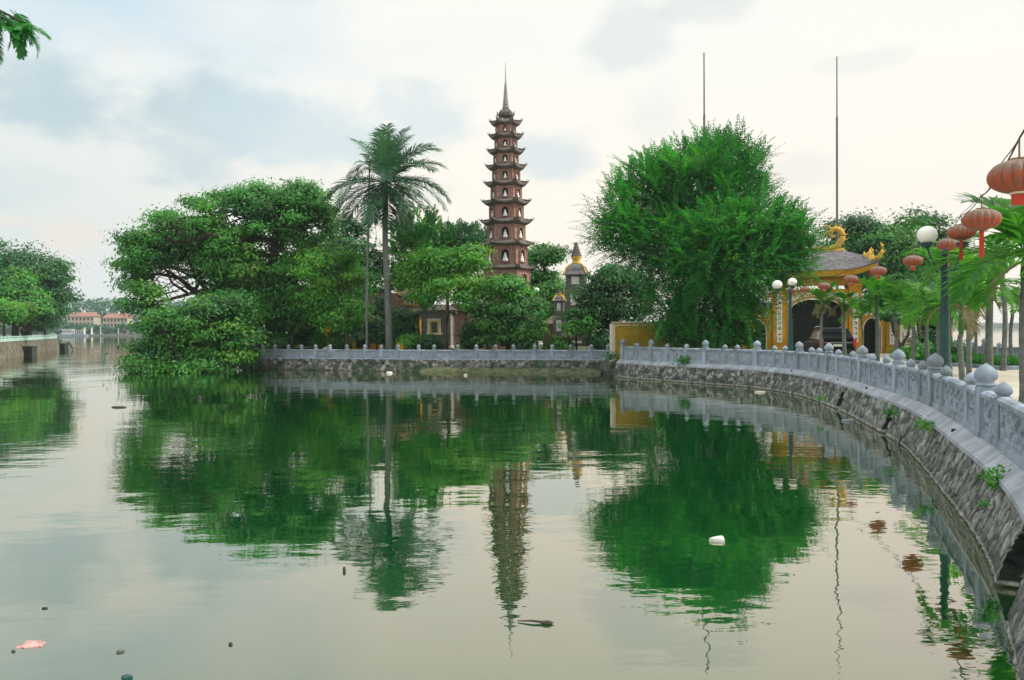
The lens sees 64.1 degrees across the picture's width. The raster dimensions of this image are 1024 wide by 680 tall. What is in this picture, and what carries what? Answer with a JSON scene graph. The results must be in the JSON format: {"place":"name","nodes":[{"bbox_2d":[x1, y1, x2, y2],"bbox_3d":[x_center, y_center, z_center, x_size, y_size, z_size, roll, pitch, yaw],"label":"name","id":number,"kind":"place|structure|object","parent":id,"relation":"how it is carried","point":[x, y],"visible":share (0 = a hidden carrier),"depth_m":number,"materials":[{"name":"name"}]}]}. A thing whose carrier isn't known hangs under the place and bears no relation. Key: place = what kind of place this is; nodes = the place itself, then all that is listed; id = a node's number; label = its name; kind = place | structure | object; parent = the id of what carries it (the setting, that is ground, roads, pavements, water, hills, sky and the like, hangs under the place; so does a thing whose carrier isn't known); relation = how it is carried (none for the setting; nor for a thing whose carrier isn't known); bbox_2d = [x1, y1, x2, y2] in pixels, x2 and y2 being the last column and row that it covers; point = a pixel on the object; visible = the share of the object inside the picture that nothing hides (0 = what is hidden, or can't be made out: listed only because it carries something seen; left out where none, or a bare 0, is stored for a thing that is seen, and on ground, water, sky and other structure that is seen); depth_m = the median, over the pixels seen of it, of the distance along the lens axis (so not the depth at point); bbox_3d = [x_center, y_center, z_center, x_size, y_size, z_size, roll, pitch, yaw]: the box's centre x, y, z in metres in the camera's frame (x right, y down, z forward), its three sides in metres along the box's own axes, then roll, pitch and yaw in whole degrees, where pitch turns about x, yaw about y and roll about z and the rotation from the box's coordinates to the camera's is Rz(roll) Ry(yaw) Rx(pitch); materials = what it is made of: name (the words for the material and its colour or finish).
{"place":"outdoors","nodes":[
{"label":"outdoors","id":0,"kind":"place"},
{"bbox_2d":[6,330,608,335],"bbox_3d":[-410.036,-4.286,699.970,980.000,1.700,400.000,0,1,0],"label":"bank","id":1,"kind":"structure","parent":0,"point":[102,334],"depth_m":509.37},
{"bbox_2d":[67,310,101,333],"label":"villa","id":2,"kind":"object","parent":1,"relation":"on","point":[84,317],"visible":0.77,"depth_m":547.87,"materials":[{"name":"beige paint"}]},
{"bbox_2d":[102,312,133,333],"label":"villa","id":3,"kind":"object","parent":1,"relation":"on","point":[111,320],"visible":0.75,"depth_m":547.87,"materials":[{"name":"beige paint"}]},
{"bbox_2d":[0,297,286,334],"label":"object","id":4,"kind":"object","parent":1,"relation":"on","point":[102,311],"visible":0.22,"depth_m":570.45,"materials":[{"name":"plant"}]},
{"bbox_2d":[395,289,420,336],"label":"building","id":5,"kind":"structure","parent":0,"point":[410,305],"depth_m":62.43,"materials":[{"name":"paint"}]},
{"bbox_2d":[0,327,1018,679],"bbox_3d":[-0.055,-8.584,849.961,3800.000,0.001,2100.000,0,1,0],"label":"lake water","id":6,"kind":"structure","parent":0,"point":[194,525],"depth_m":11.00,"materials":[{"name":"liquid"}]},
{"bbox_2d":[0,338,58,359],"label":"retaining wall","id":7,"kind":"structure","parent":6,"relation":"in","point":[11,349],"depth_m":96.22,"materials":[{"name":"concrete"}]},
{"bbox_2d":[0,334,56,341],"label":"railing","id":8,"kind":"object","parent":7,"relation":"on","point":[7,338],"visible":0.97,"depth_m":101.45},
{"bbox_2d":[15,640,45,647],"bbox_3d":[-4.218,2.667,7.199,0.220,0.038,0.164,0,1,0],"label":"paper scrap","id":9,"kind":"object","parent":6,"relation":"on","point":[31,643],"visible":1,"depth_m":7.17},
{"bbox_2d":[61,329,87,336],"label":"houseboat","id":10,"kind":"object","parent":6,"relation":"on","point":[68,332],"visible":1,"depth_m":478.28,"materials":[{"name":"white paint"}]},
{"bbox_2d":[249,357,616,376],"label":"retaining wall","id":11,"kind":"structure","parent":6,"relation":"in","point":[376,364],"depth_m":53.91,"materials":[{"name":"stone"}]},
{"bbox_2d":[252,344,609,358],"bbox_3d":[-10.754,0.696,60.718,13.640,0.958,36.868,-1,1,-39],"label":"stone balustrade","id":12,"kind":"object","parent":11,"relation":"on","point":[457,353],"visible":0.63,"depth_m":53.78,"materials":[{"name":"stone"}]},
{"bbox_2d":[420,367,600,373],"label":"mud bank","id":13,"kind":"structure","parent":6,"relation":"on","point":[551,370],"depth_m":51.43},
{"bbox_2d":[614,359,1023,679],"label":"retaining wall","id":14,"kind":"structure","parent":6,"relation":"in","point":[951,456],"depth_m":14.90,"materials":[{"name":"stone"}]},
{"bbox_2d":[620,339,1023,469],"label":"stone balustrade","id":15,"kind":"object","parent":14,"relation":"on","point":[977,402],"visible":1,"depth_m":20.06,"materials":[{"name":"stone"}]},
{"bbox_2d":[912,415,935,433],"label":"weed","id":16,"kind":"object","parent":14,"relation":"on","point":[925,423],"visible":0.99,"depth_m":15.96,"materials":[{"name":"green plant"}]},
{"bbox_2d":[972,464,1013,491],"bbox_3d":[6.115,1.741,10.299,0.465,0.390,0.531,0,1,0],"label":"weed","id":17,"kind":"object","parent":14,"relation":"on","point":[991,482],"visible":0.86,"depth_m":10.33,"materials":[{"name":"green plant"}]},
{"bbox_2d":[0,0,1023,326],"label":"sky","id":18,"kind":"structure","parent":0,"point":[129,106],"materials":[{"name":"white"}]},
{"bbox_2d":[553,289,566,338],"bbox_3d":[3.517,-1.671,60.483,1.170,4.232,1.170,0,1,12],"label":"stone stupa","id":19,"kind":"object","parent":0,"point":[559,300],"visible":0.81,"depth_m":60.12,"materials":[{"name":"stone"}]},
{"bbox_2d":[538,344,598,349],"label":"island ground","id":20,"kind":"structure","parent":0,"point":[579,347],"depth_m":81.86,"materials":[{"name":"soil"}]},
{"bbox_2d":[102,277,279,373],"bbox_3d":[-22.378,-1.004,56.967,12.190,6.838,9.376,0,1,0],"label":"leaning tree","id":21,"kind":"object","parent":20,"relation":"on","point":[184,339],"visible":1,"depth_m":55.13,"materials":[{"name":"green plant"}]},
{"bbox_2d":[100,175,348,340],"bbox_3d":[-21.433,-5.464,62.160,19.366,13.598,10.869,0,1,0],"label":"banyan tree","id":22,"kind":"object","parent":20,"relation":"on","point":[233,255],"visible":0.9,"depth_m":60.15,"materials":[{"name":"green plant"}]},
{"bbox_2d":[252,319,288,348],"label":"shrub","id":23,"kind":"object","parent":20,"relation":"on","point":[258,345],"visible":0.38,"depth_m":61.08,"materials":[{"name":"green plant"}]},
{"bbox_2d":[264,333,297,348],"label":"shrub","id":24,"kind":"object","parent":20,"relation":"on","point":[284,341],"visible":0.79,"depth_m":60.02,"materials":[{"name":"green plant"}]},
{"bbox_2d":[279,318,317,346],"bbox_3d":[-16.713,-0.380,63.125,3.655,3.184,3.178,0,1,0],"label":"shrub","id":25,"kind":"object","parent":20,"relation":"on","point":[300,338],"visible":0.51,"depth_m":62.34,"materials":[{"name":"green plant"}]},
{"bbox_2d":[304,332,332,348],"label":"shrub","id":26,"kind":"object","parent":20,"relation":"on","point":[314,340],"visible":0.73,"depth_m":61.33,"materials":[{"name":"green plant"}]},
{"bbox_2d":[280,245,383,348],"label":"garden tree","id":27,"kind":"object","parent":20,"relation":"on","point":[328,290],"visible":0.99,"depth_m":58.47,"materials":[{"name":"green plant"}]},
{"bbox_2d":[318,328,358,349],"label":"shrub","id":28,"kind":"object","parent":20,"relation":"on","point":[335,339],"visible":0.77,"depth_m":59.98,"materials":[{"name":"green plant"}]},
{"bbox_2d":[288,293,402,349],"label":"temple hall","id":29,"kind":"structure","parent":20,"relation":"on","point":[396,301],"depth_m":69.65,"materials":[{"name":"paint"}]},
{"bbox_2d":[334,314,364,349],"bbox_3d":[-12.101,-0.630,61.834,3.315,3.643,3.206,-1,1,-36],"label":"shrub","id":30,"kind":"object","parent":20,"relation":"on","point":[356,331],"visible":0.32,"depth_m":61.45,"materials":[{"name":"green plant"}]},
{"bbox_2d":[325,215,395,292],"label":"dark tree","id":31,"kind":"object","parent":20,"relation":"on","point":[354,229],"visible":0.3,"depth_m":73.49,"materials":[{"name":"green plant"}]},
{"bbox_2d":[354,153,385,349],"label":"areca palm","id":32,"kind":"object","parent":20,"relation":"on","point":[367,260],"visible":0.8,"depth_m":57.38,"materials":[{"name":"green plant"}]},
{"bbox_2d":[361,316,396,349],"bbox_3d":[-9.900,-0.311,60.575,2.724,3.011,2.909,0,1,0],"label":"shrub","id":33,"kind":"object","parent":20,"relation":"on","point":[376,332],"visible":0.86,"depth_m":59.87,"materials":[{"name":"green plant"}]},
{"bbox_2d":[368,295,400,344],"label":"shrub","id":34,"kind":"object","parent":20,"relation":"on","point":[381,302],"visible":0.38,"depth_m":66.67,"materials":[{"name":"green plant"}]},
{"bbox_2d":[319,123,450,349],"bbox_3d":[-8.929,-7.306,57.727,9.366,16.978,9.550,0,1,0],"label":"coconut palm","id":35,"kind":"object","parent":20,"relation":"on","point":[386,150],"visible":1,"depth_m":57.16,"materials":[{"name":"green plant"}]},
{"bbox_2d":[383,307,423,349],"bbox_3d":[-7.828,-0.626,60.090,3.001,3.642,3.215,0,1,0],"label":"shrub","id":36,"kind":"object","parent":20,"relation":"on","point":[406,320],"visible":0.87,"depth_m":59.56,"materials":[{"name":"green plant"}]},
{"bbox_2d":[388,332,421,349],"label":"shrub","id":37,"kind":"object","parent":20,"relation":"on","point":[405,340],"visible":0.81,"depth_m":56.91,"materials":[{"name":"green plant"}]},
{"bbox_2d":[365,204,462,307],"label":"feathery tree","id":38,"kind":"object","parent":20,"relation":"on","point":[421,233],"visible":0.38,"depth_m":74.55,"materials":[{"name":"green plant"}]},
{"bbox_2d":[409,333,445,349],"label":"shrub","id":39,"kind":"object","parent":20,"relation":"on","point":[427,342],"visible":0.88,"depth_m":56.48,"materials":[{"name":"green plant"}]},
{"bbox_2d":[418,304,457,349],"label":"temple building","id":40,"kind":"structure","parent":20,"relation":"on","point":[433,322],"depth_m":59.98,"materials":[{"name":"grey brick"}]},
{"bbox_2d":[379,240,506,349],"bbox_3d":[-4.805,-2.901,57.339,8.352,8.191,6.563,0,1,39],"label":"mango tree","id":41,"kind":"object","parent":20,"relation":"on","point":[452,268],"visible":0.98,"depth_m":56.11,"materials":[{"name":"green plant"}]},
{"bbox_2d":[438,216,486,303],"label":"pine tree","id":42,"kind":"object","parent":20,"relation":"on","point":[464,233],"visible":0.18,"depth_m":78.05,"materials":[{"name":"green plant"}]},
{"bbox_2d":[447,322,487,349],"bbox_3d":[-2.790,-0.093,57.090,2.592,2.568,2.953,0,1,35],"label":"shrub","id":43,"kind":"object","parent":20,"relation":"on","point":[466,342],"visible":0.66,"depth_m":56.60,"materials":[{"name":"green plant"}]},
{"bbox_2d":[450,304,485,349],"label":"brick hall","id":44,"kind":"structure","parent":20,"relation":"on","point":[460,317],"depth_m":63.98,"materials":[{"name":"brown brick"}]},
{"bbox_2d":[454,270,558,349],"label":"round tree","id":45,"kind":"object","parent":20,"relation":"on","point":[503,320],"visible":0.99,"depth_m":54.11,"materials":[{"name":"green plant"}]},
{"bbox_2d":[478,62,536,349],"bbox_3d":[-0.456,-10.637,65.864,5.488,23.401,4.950,0,1,0],"label":"brick pagoda","id":46,"kind":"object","parent":20,"relation":"on","point":[513,246],"visible":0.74,"depth_m":64.83,"materials":[{"name":"brick"}]},
{"bbox_2d":[500,335,540,349],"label":"shrub","id":47,"kind":"object","parent":20,"relation":"on","point":[519,344],"visible":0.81,"depth_m":53.84,"materials":[{"name":"green plant"}]},
{"bbox_2d":[528,241,582,349],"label":"leafy tree","id":48,"kind":"object","parent":20,"relation":"on","point":[547,280],"visible":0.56,"depth_m":71.93,"materials":[{"name":"green plant"}]},
{"bbox_2d":[541,334,574,349],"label":"shrub","id":49,"kind":"object","parent":20,"relation":"on","point":[558,342],"visible":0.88,"depth_m":53.99,"materials":[{"name":"green plant"}]},
{"bbox_2d":[558,306,603,349],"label":"tree","id":50,"kind":"object","parent":20,"relation":"on","point":[575,325],"visible":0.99,"depth_m":54.01,"materials":[{"name":"green plant"}]},
{"bbox_2d":[582,327,609,349],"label":"shrub","id":51,"kind":"object","parent":20,"relation":"on","point":[599,340],"visible":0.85,"depth_m":53.94,"materials":[{"name":"green plant"}]},
{"bbox_2d":[560,260,665,329],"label":"round tree","id":52,"kind":"object","parent":20,"relation":"on","point":[606,300],"visible":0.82,"depth_m":54.68,"materials":[{"name":"green plant"}]},
{"bbox_2d":[812,206,896,286],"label":"background tree","id":53,"kind":"object","parent":20,"relation":"on","point":[852,222],"visible":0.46,"depth_m":78.15,"materials":[{"name":"green plant"}]},
{"bbox_2d":[828,202,951,300],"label":"background tree","id":54,"kind":"object","parent":20,"relation":"on","point":[898,240],"visible":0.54,"depth_m":76.07,"materials":[{"name":"green plant"}]},
{"bbox_2d":[892,209,974,309],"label":"background tree","id":55,"kind":"object","parent":20,"relation":"on","point":[937,222],"visible":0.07,"depth_m":81.22,"materials":[{"name":"green plant"}]},
{"bbox_2d":[562,243,589,345],"bbox_3d":[4.885,-3.444,61.960,2.877,7.796,2.877,0,1,12],"label":"stone stupa","id":56,"kind":"object","parent":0,"point":[574,269],"visible":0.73,"depth_m":61.27,"materials":[{"name":"stone"}]},
{"bbox_2d":[768,129,1023,290],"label":"cable","id":57,"kind":"object","parent":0,"point":[1016,143],"visible":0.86,"depth_m":18.22,"materials":[{"name":"metal"}]},
{"bbox_2d":[869,266,886,278],"bbox_3d":[13.635,-2.615,30.469,0.588,0.690,0.588,-1,1,-13],"label":"red lantern","id":58,"kind":"object","parent":57,"relation":"hanging from","point":[877,271],"visible":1,"depth_m":30.29,"materials":[{"name":"fabric"}]},
{"bbox_2d":[903,255,922,269],"bbox_3d":[12.725,-2.561,25.969,0.588,0.690,0.588,0,1,23],"label":"red lantern","id":59,"kind":"object","parent":57,"relation":"hanging from","point":[912,261],"visible":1,"depth_m":25.79,"materials":[{"name":"fabric"}]},
{"bbox_2d":[936,236,956,264],"bbox_3d":[12.231,-2.562,22.969,0.569,1.000,0.569,0,1,29],"label":"red lantern","id":60,"kind":"object","parent":57,"relation":"hanging from","point":[946,243],"visible":0.75,"depth_m":22.80,"materials":[{"name":"fabric"}]},
{"bbox_2d":[947,216,975,259],"bbox_3d":[10.418,-2.376,18.971,0.588,1.034,0.588,-1,1,-22],"label":"red lantern","id":61,"kind":"object","parent":57,"relation":"hanging from","point":[961,232],"visible":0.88,"depth_m":18.82,"materials":[{"name":"fabric"}]},
{"bbox_2d":[962,196,1001,256],"bbox_3d":[8.196,-1.980,14.276,0.608,1.069,0.608,-1,1,-25],"label":"red lantern","id":62,"kind":"object","parent":57,"relation":"hanging from","point":[981,220],"visible":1,"depth_m":14.11,"materials":[{"name":"fabric"}]},
{"bbox_2d":[986,139,1023,204],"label":"red lantern","id":63,"kind":"object","parent":57,"relation":"hanging from","point":[1006,177],"visible":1,"depth_m":7.50,"materials":[{"name":"fabric"}]},
{"bbox_2d":[841,353,1018,400],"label":"promenade","id":64,"kind":"structure","parent":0,"point":[1010,378],"depth_m":28.40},
{"bbox_2d":[0,9,51,65],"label":"poinciana tree","id":65,"kind":"object","parent":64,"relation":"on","point":[17,26],"visible":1,"depth_m":6.42,"materials":[{"name":"green plant"}]},
{"bbox_2d":[610,322,754,361],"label":"garden wall","id":66,"kind":"structure","parent":64,"relation":"on","point":[619,332],"depth_m":48.01,"materials":[{"name":"paint"}]},
{"bbox_2d":[664,320,714,347],"bbox_3d":[10.042,-0.066,46.699,3.143,2.657,3.101,0,1,0],"label":"shrub","id":67,"kind":"object","parent":64,"relation":"on","point":[686,340],"visible":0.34,"depth_m":46.28,"materials":[{"name":"green plant"}]},
{"bbox_2d":[703,53,706,320],"bbox_3d":[12.209,-8.538,51.892,0.209,19.333,0.220,0,1,0],"label":"flagpole","id":68,"kind":"object","parent":64,"relation":"on","point":[704,93],"visible":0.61,"depth_m":51.76,"materials":[{"name":"metal"}]},
{"bbox_2d":[566,114,845,348],"bbox_3d":[10.537,-5.559,46.646,15.575,15.271,12.418,0,1,0],"label":"feathery tree","id":69,"kind":"object","parent":64,"relation":"on","point":[733,230],"visible":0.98,"depth_m":45.00,"materials":[{"name":"green plant"}]},
{"bbox_2d":[708,322,765,348],"bbox_3d":[12.554,0.010,46.539,3.484,2.471,3.110,-1,1,-39],"label":"shrub","id":70,"kind":"object","parent":64,"relation":"on","point":[755,339],"visible":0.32,"depth_m":45.66,"materials":[{"name":"green plant"}]},
{"bbox_2d":[772,278,796,350],"bbox_3d":[13.324,-0.941,40.023,1.193,4.182,0.542,0,1,0],"label":"lamp post","id":71,"kind":"object","parent":64,"relation":"on","point":[777,284],"visible":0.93,"depth_m":39.91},
{"bbox_2d":[800,281,850,352],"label":"areca palm","id":72,"kind":"object","parent":64,"relation":"on","point":[822,306],"visible":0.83,"depth_m":38.94,"materials":[{"name":"green plant"}]},
{"bbox_2d":[802,326,856,355],"bbox_3d":[17.514,0.127,45.460,1.956,1.807,4.660,0,1,7],"label":"parked car","id":73,"kind":"object","parent":64,"relation":"on","point":[833,336],"visible":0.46,"depth_m":43.45,"materials":[{"name":"paint"}]},
{"bbox_2d":[836,56,838,287],"bbox_3d":[22.996,-9.536,57.880,0.209,21.030,0.220,0,1,0],"label":"flagpole","id":74,"kind":"object","parent":64,"relation":"on","point":[837,233],"visible":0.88,"depth_m":57.77,"materials":[{"name":"metal"}]},
{"bbox_2d":[823,281,866,355],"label":"areca palm","id":75,"kind":"object","parent":64,"relation":"on","point":[842,295],"visible":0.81,"depth_m":38.94,"materials":[{"name":"green plant"}]},
{"bbox_2d":[751,222,952,353],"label":"temple gate","id":76,"kind":"structure","parent":64,"relation":"on","point":[805,322],"depth_m":54.02,"materials":[{"name":"paint"}]},
{"bbox_2d":[792,300,840,350],"bbox_3d":[20.365,-0.915,55.013,3.320,3.600,0.100,0,1,14],"label":"gate doorway","id":77,"kind":"structure","parent":76,"relation":"in","point":[804,323],"depth_m":55.06,"materials":[{"name":"black"}]},
{"bbox_2d":[837,301,884,345],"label":"areca palm","id":78,"kind":"object","parent":64,"relation":"on","point":[857,314],"visible":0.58,"depth_m":41.95,"materials":[{"name":"green plant"}]},
{"bbox_2d":[845,273,913,360],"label":"areca palm","id":79,"kind":"object","parent":64,"relation":"on","point":[873,283],"visible":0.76,"depth_m":37.91,"materials":[{"name":"green plant"}]},
{"bbox_2d":[860,283,922,350],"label":"areca palm","id":80,"kind":"object","parent":64,"relation":"on","point":[888,297],"visible":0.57,"depth_m":36.92,"materials":[{"name":"green plant"}]},
{"bbox_2d":[872,306,923,348],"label":"bare tree","id":81,"kind":"object","parent":64,"relation":"on","point":[885,316],"visible":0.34,"depth_m":46.18,"materials":[{"name":"plant"}]},
{"bbox_2d":[862,275,965,338],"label":"bushy tree","id":82,"kind":"object","parent":64,"relation":"on","point":[932,283],"visible":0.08,"depth_m":49.83,"materials":[{"name":"green plant"}]},
{"bbox_2d":[871,282,957,360],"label":"areca palm","id":83,"kind":"object","parent":64,"relation":"on","point":[896,289],"visible":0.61,"depth_m":33.66,"materials":[{"name":"green plant"}]},
{"bbox_2d":[903,341,935,359],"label":"shrub","id":84,"kind":"object","parent":64,"relation":"on","point":[920,348],"visible":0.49,"depth_m":41.61,"materials":[{"name":"green plant"}]},
{"bbox_2d":[890,281,959,362],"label":"areca palm","id":85,"kind":"object","parent":64,"relation":"on","point":[926,335],"visible":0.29,"depth_m":35.96,"materials":[{"name":"green plant"}]},
{"bbox_2d":[908,318,956,345],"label":"tree","id":86,"kind":"object","parent":64,"relation":"on","point":[932,330],"visible":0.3,"depth_m":43.44,"materials":[{"name":"green plant"}]},
{"bbox_2d":[898,288,976,354],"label":"areca palm","id":87,"kind":"object","parent":64,"relation":"on","point":[934,319],"visible":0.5,"depth_m":28.55,"materials":[{"name":"green plant"}]},
{"bbox_2d":[917,226,972,376],"bbox_3d":[10.579,-0.674,20.033,1.335,4.217,0.548,0,1,0],"label":"lamp post","id":88,"kind":"object","parent":64,"relation":"on","point":[927,236],"visible":0.63,"depth_m":19.91,"materials":[{"name":"metal"}]},
{"bbox_2d":[895,230,1009,363],"bbox_3d":[17.631,-1.561,33.209,4.092,5.515,4.079,0,1,0],"label":"areca palm","id":89,"kind":"object","parent":64,"relation":"on","point":[934,251],"visible":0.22,"depth_m":32.94,"materials":[{"name":"green plant"}]},
{"bbox_2d":[929,340,980,354],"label":"shrub","id":90,"kind":"object","parent":64,"relation":"on","point":[953,347],"visible":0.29,"depth_m":40.52,"materials":[{"name":"green plant"}]},
{"bbox_2d":[915,351,996,366],"bbox_3d":[20.265,0.884,37.012,2.603,0.692,3.210,0,1,0],"label":"planter bed","id":91,"kind":"object","parent":64,"relation":"on","point":[954,357],"visible":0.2,"depth_m":36.07,"materials":[{"name":"green plant"}]},
{"bbox_2d":[903,266,1019,380],"bbox_3d":[13.616,-0.443,24.918,2.979,3.561,3.180,0,1,0],"label":"areca palm","id":92,"kind":"object","parent":64,"relation":"on","point":[962,309],"visible":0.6,"depth_m":24.94,"materials":[{"name":"green plant"}]},
{"bbox_2d":[907,238,1022,374],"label":"areca palm","id":93,"kind":"object","parent":64,"relation":"on","point":[969,352],"visible":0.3,"depth_m":26.94,"materials":[{"name":"green plant"}]},
{"bbox_2d":[914,192,1023,402],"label":"areca palm","id":94,"kind":"object","parent":64,"relation":"on","point":[1010,226],"visible":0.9,"depth_m":18.46,"materials":[{"name":"green plant"}]},
{"bbox_2d":[934,247,1021,366],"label":"areca palm","id":95,"kind":"object","parent":64,"relation":"on","point":[989,338],"visible":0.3,"depth_m":28.89,"materials":[{"name":"green plant"}]},
{"bbox_2d":[937,232,1021,370],"bbox_3d":[19.067,-1.501,32.110,4.649,5.405,5.088,0,1,0],"label":"areca palm","id":96,"kind":"object","parent":64,"relation":"on","point":[992,240],"visible":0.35,"depth_m":31.91,"materials":[{"name":"green plant"}]},
{"bbox_2d":[957,282,1001,354],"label":"areca palm","id":97,"kind":"object","parent":64,"relation":"on","point":[976,339],"visible":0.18,"depth_m":38.95,"materials":[{"name":"green plant"}]},
{"bbox_2d":[964,354,1018,369],"bbox_3d":[20.522,0.918,34.017,2.200,0.688,3.000,0,1,0],"label":"planter bed","id":98,"kind":"object","parent":64,"relation":"on","point":[1012,362],"visible":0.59,"depth_m":33.19,"materials":[{"name":"green plant"}]},
{"bbox_2d":[972,338,1018,356],"bbox_3d":[25.133,1.315,32.897,1.195,2.667,25.804,0,1,-2],"label":"stone balustrade","id":99,"kind":"object","parent":64,"relation":"on","point":[997,349],"visible":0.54,"depth_m":41.01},
{"bbox_2d":[993,286,1019,355],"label":"areca palm","id":100,"kind":"object","parent":64,"relation":"on","point":[1012,313],"visible":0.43,"depth_m":36.94,"materials":[{"name":"green plant"}]},
{"label":"left bank","id":101,"kind":"structure","parent":0,"visible":0},
{"bbox_2d":[0,296,31,336],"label":"shore tree","id":102,"kind":"object","parent":101,"relation":"on","point":[11,311],"visible":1,"depth_m":90.35,"materials":[{"name":"green plant"}]},
{"bbox_2d":[0,264,58,337],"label":"shore tree","id":103,"kind":"object","parent":101,"relation":"on","point":[26,295],"visible":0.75,"depth_m":97.17,"materials":[{"name":"green plant"}]},
{"bbox_2d":[0,237,90,335],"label":"shore tree","id":104,"kind":"object","parent":101,"relation":"on","point":[55,270],"visible":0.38,"depth_m":113.21,"materials":[{"name":"green plant"}]},
{"bbox_2d":[31,315,65,336],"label":"shore tree","id":105,"kind":"object","parent":101,"relation":"on","point":[40,329],"visible":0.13,"depth_m":122.95,"materials":[{"name":"green plant"}]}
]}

